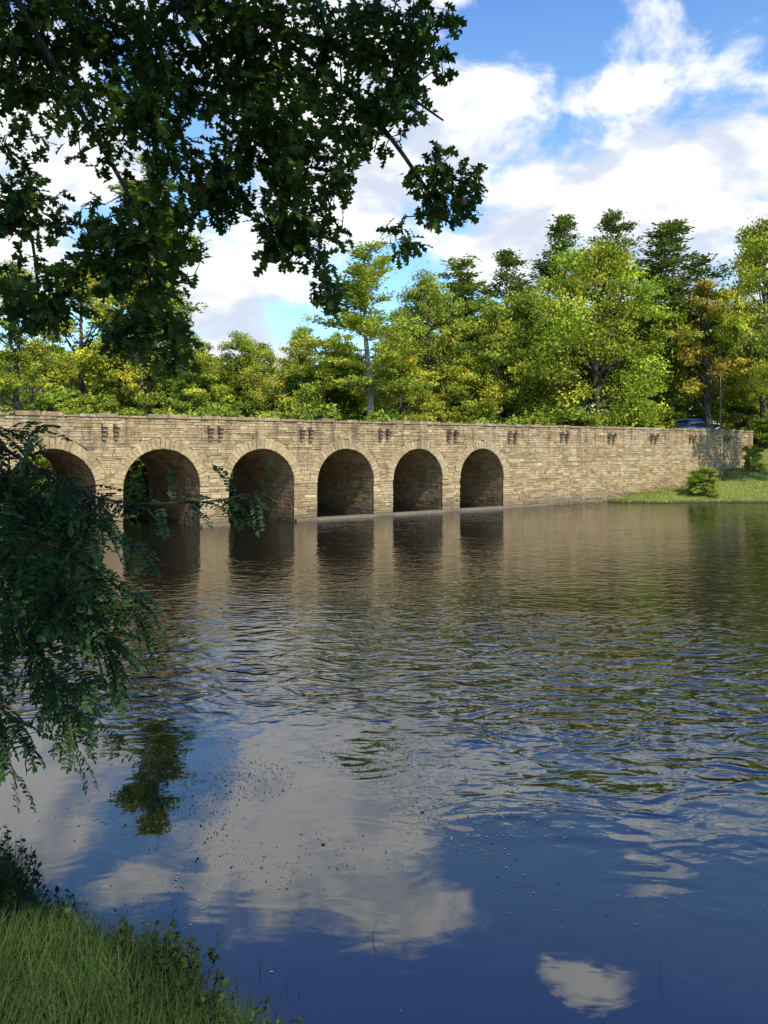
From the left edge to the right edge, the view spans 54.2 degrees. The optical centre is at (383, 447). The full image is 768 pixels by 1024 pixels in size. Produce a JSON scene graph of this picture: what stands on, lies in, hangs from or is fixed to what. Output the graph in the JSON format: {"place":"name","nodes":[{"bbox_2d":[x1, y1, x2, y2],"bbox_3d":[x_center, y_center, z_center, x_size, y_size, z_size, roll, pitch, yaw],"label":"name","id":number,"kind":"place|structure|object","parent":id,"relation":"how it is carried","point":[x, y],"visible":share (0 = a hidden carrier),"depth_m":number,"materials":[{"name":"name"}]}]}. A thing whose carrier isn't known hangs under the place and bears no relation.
{"place":"outdoors","nodes":[
{"label":"outdoors","id":0,"kind":"place"},
{"bbox_2d":[0,502,767,1023],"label":"water","id":1,"kind":"structure","parent":0,"point":[536,646],"depth_m":9.36,"materials":[{"name":"blue liquid"}]},
{"bbox_2d":[22,664,749,1010],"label":"floating leaves","id":2,"kind":"object","parent":1,"relation":"on","point":[362,834],"visible":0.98,"depth_m":8.40,"materials":[{"name":"brown plant"}]},
{"bbox_2d":[233,921,668,997],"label":"dead reeds","id":3,"kind":"object","parent":1,"relation":"in","point":[372,939],"visible":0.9,"depth_m":5.64,"materials":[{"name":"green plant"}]},
{"bbox_2d":[0,443,767,1023],"bbox_3d":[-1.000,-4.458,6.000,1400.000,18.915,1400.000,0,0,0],"label":"ground","id":4,"kind":"structure","parent":0,"point":[720,487],"depth_m":57.06,"materials":[{"name":"green plant"}]},
{"bbox_2d":[0,259,68,410],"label":"maple tree","id":5,"kind":"object","parent":4,"relation":"on","point":[13,355],"visible":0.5,"depth_m":59.19,"materials":[{"name":"green plant"}]},
{"bbox_2d":[10,261,132,404],"bbox_3d":[-25.279,-7.839,62.380,10.448,16.494,9.221,0,0,36],"label":"maple tree","id":6,"kind":"object","parent":4,"relation":"on","point":[82,370],"visible":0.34,"depth_m":61.05,"materials":[{"name":"green plant"}]},
{"bbox_2d":[73,257,194,411],"bbox_3d":[-20.414,-7.809,62.118,9.536,16.559,8.415,0,0,-2],"label":"maple tree","id":7,"kind":"object","parent":4,"relation":"on","point":[138,383],"visible":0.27,"depth_m":61.15,"materials":[{"name":"green plant"}]},
{"bbox_2d":[0,409,277,813],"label":"locust sapling","id":8,"kind":"object","parent":4,"relation":"on","point":[55,601],"visible":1,"depth_m":4.14,"materials":[{"name":"green plant"}]},
{"bbox_2d":[83,149,212,412],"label":"pine tree","id":9,"kind":"object","parent":4,"relation":"on","point":[187,306],"visible":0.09,"depth_m":65.03,"materials":[{"name":"green plant"}]},
{"bbox_2d":[0,826,305,1023],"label":"shoreline weeds","id":10,"kind":"object","parent":4,"relation":"on","point":[185,953],"visible":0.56,"depth_m":5.52,"materials":[{"name":"green plant"}]},
{"bbox_2d":[0,837,311,1023],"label":"bank grass","id":11,"kind":"structure","parent":4,"relation":"on","point":[36,961],"depth_m":4.81,"materials":[{"name":"green plant"}]},
{"bbox_2d":[160,334,226,414],"bbox_3d":[-15.591,-4.086,61.138,5.423,10.360,5.621,0,0,2],"label":"maple tree","id":12,"kind":"object","parent":4,"relation":"on","point":[207,379],"visible":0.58,"depth_m":60.52,"materials":[{"name":"green plant"}]},
{"bbox_2d":[201,326,278,412],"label":"maple tree","id":13,"kind":"object","parent":4,"relation":"on","point":[241,344],"visible":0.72,"depth_m":65.39,"materials":[{"name":"green plant"}]},
{"bbox_2d":[0,0,488,385],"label":"overhanging oak tree","id":14,"kind":"object","parent":4,"relation":"on","point":[284,145],"visible":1,"depth_m":5.87,"materials":[{"name":"green plant"}]},
{"bbox_2d":[263,323,335,413],"bbox_3d":[-6.901,-4.184,63.310,6.364,12.523,7.211,0,0,0],"label":"maple tree","id":15,"kind":"object","parent":4,"relation":"on","point":[303,355],"visible":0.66,"depth_m":62.12,"materials":[{"name":"green plant"}]},
{"bbox_2d":[315,330,364,410],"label":"maple tree","id":16,"kind":"object","parent":4,"relation":"on","point":[338,336],"visible":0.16,"depth_m":71.71,"materials":[{"name":"green plant"}]},
{"bbox_2d":[294,236,430,415],"bbox_3d":[-1.261,-7.024,61.723,12.386,21.023,9.535,0,0,23],"label":"white pine tree","id":17,"kind":"object","parent":4,"relation":"on","point":[364,325],"visible":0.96,"depth_m":60.82,"materials":[{"name":"green plant"}]},
{"bbox_2d":[0,410,753,533],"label":"stone arch bridge","id":18,"kind":"structure","parent":4,"relation":"on","point":[363,469],"depth_m":45.03,"materials":[{"name":"stone"}]},
{"bbox_2d":[673,419,714,428],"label":"parked car","id":19,"kind":"object","parent":18,"relation":"on","point":[690,423],"visible":0.26,"depth_m":65.17,"materials":[{"name":"paint"}]},
{"bbox_2d":[711,373,720,428],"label":"street lamp","id":20,"kind":"object","parent":18,"relation":"on","point":[720,396],"visible":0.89,"depth_m":66.07,"materials":[{"name":"brown metal"}]},
{"bbox_2d":[0,304,767,425],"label":"distant forest","id":21,"kind":"object","parent":4,"relation":"on","point":[351,401],"visible":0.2,"depth_m":71.00,"materials":[{"name":"green plant"}]},
{"bbox_2d":[0,386,767,514],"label":"understory shrubs","id":22,"kind":"object","parent":4,"relation":"on","point":[63,400],"visible":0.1,"depth_m":60.42,"materials":[{"name":"green plant"}]},
{"bbox_2d":[371,307,440,414],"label":"hickory tree","id":23,"kind":"object","parent":4,"relation":"on","point":[392,316],"visible":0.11,"depth_m":77.14,"materials":[{"name":"green plant"}]},
{"bbox_2d":[373,293,473,408],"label":"hickory tree","id":24,"kind":"object","parent":4,"relation":"on","point":[420,309],"visible":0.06,"depth_m":88.92,"materials":[{"name":"green plant"}]},
{"bbox_2d":[376,260,475,420],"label":"hickory tree","id":25,"kind":"object","parent":4,"relation":"on","point":[427,287],"visible":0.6,"depth_m":75.17,"materials":[{"name":"green plant"}]},
{"bbox_2d":[411,253,510,414],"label":"pine tree","id":26,"kind":"object","parent":4,"relation":"on","point":[466,285],"visible":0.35,"depth_m":80.96,"materials":[{"name":"green plant"}]},
{"bbox_2d":[444,295,544,423],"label":"hickory tree","id":27,"kind":"object","parent":4,"relation":"on","point":[493,309],"visible":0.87,"depth_m":72.60,"materials":[{"name":"green plant"}]},
{"bbox_2d":[472,247,556,415],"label":"pine tree","id":28,"kind":"object","parent":4,"relation":"on","point":[507,259],"visible":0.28,"depth_m":83.20,"materials":[{"name":"green plant"}]},
{"bbox_2d":[477,288,584,415],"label":"hickory tree","id":29,"kind":"object","parent":4,"relation":"on","point":[518,298],"visible":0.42,"depth_m":78.43,"materials":[{"name":"green plant"}]},
{"bbox_2d":[524,213,615,408],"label":"pine tree","id":30,"kind":"object","parent":4,"relation":"on","point":[565,226],"visible":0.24,"depth_m":87.08,"materials":[{"name":"green plant"}]},
{"bbox_2d":[507,230,705,426],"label":"oak tree","id":31,"kind":"object","parent":4,"relation":"on","point":[594,267],"visible":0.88,"depth_m":70.77,"materials":[{"name":"green plant"}]},
{"bbox_2d":[568,208,654,410],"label":"pine tree","id":32,"kind":"object","parent":4,"relation":"on","point":[609,222],"visible":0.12,"depth_m":89.40,"materials":[{"name":"green plant"}]},
{"bbox_2d":[585,289,701,411],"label":"hickory tree","id":33,"kind":"object","parent":4,"relation":"on","point":[659,331],"visible":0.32,"depth_m":78.36,"materials":[{"name":"green plant"}]},
{"bbox_2d":[600,218,744,420],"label":"pine tree","id":34,"kind":"object","parent":4,"relation":"on","point":[661,254],"visible":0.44,"depth_m":80.37,"materials":[{"name":"green plant"}]},
{"bbox_2d":[601,454,767,502],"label":"lawn grass","id":35,"kind":"structure","parent":4,"relation":"on","point":[680,489],"depth_m":57.72,"materials":[{"name":"green plant"}]},
{"bbox_2d":[682,475,721,496],"bbox_3d":[23.974,3.022,56.811,2.915,2.052,2.714,0,0,2],"label":"bush","id":36,"kind":"object","parent":4,"relation":"on","point":[696,490],"visible":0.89,"depth_m":56.17,"materials":[{"name":"green plant"}]},
{"bbox_2d":[685,466,723,497],"bbox_3d":[24.321,2.739,56.985,2.693,2.758,2.507,0,0,15],"label":"bush","id":37,"kind":"object","parent":4,"relation":"on","point":[711,472],"visible":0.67,"depth_m":56.52,"materials":[{"name":"green plant"}]},
{"bbox_2d":[658,276,767,427],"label":"maple tree","id":38,"kind":"object","parent":4,"relation":"on","point":[702,291],"visible":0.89,"depth_m":74.51,"materials":[{"name":"green plant"}]},
{"bbox_2d":[708,214,767,447],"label":"poplar tree","id":39,"kind":"object","parent":4,"relation":"on","point":[760,244],"visible":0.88,"depth_m":71.67,"materials":[{"name":"green plant"}]},
{"bbox_2d":[708,231,767,415],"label":"hickory tree","id":40,"kind":"object","parent":4,"relation":"on","point":[734,380],"visible":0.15,"depth_m":78.25,"materials":[{"name":"green plant"}]},
{"bbox_2d":[740,444,767,471],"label":"bush","id":41,"kind":"object","parent":4,"relation":"on","point":[753,451],"visible":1,"depth_m":63.17,"materials":[{"name":"green plant"}]},
{"bbox_2d":[743,296,767,420],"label":"overhanging maple tree","id":42,"kind":"object","parent":4,"relation":"on","point":[758,367],"visible":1,"depth_m":59.75,"materials":[{"name":"green plant"}]},
{"bbox_2d":[0,0,767,429],"label":"sky","id":43,"kind":"structure","parent":0,"point":[656,111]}
]}

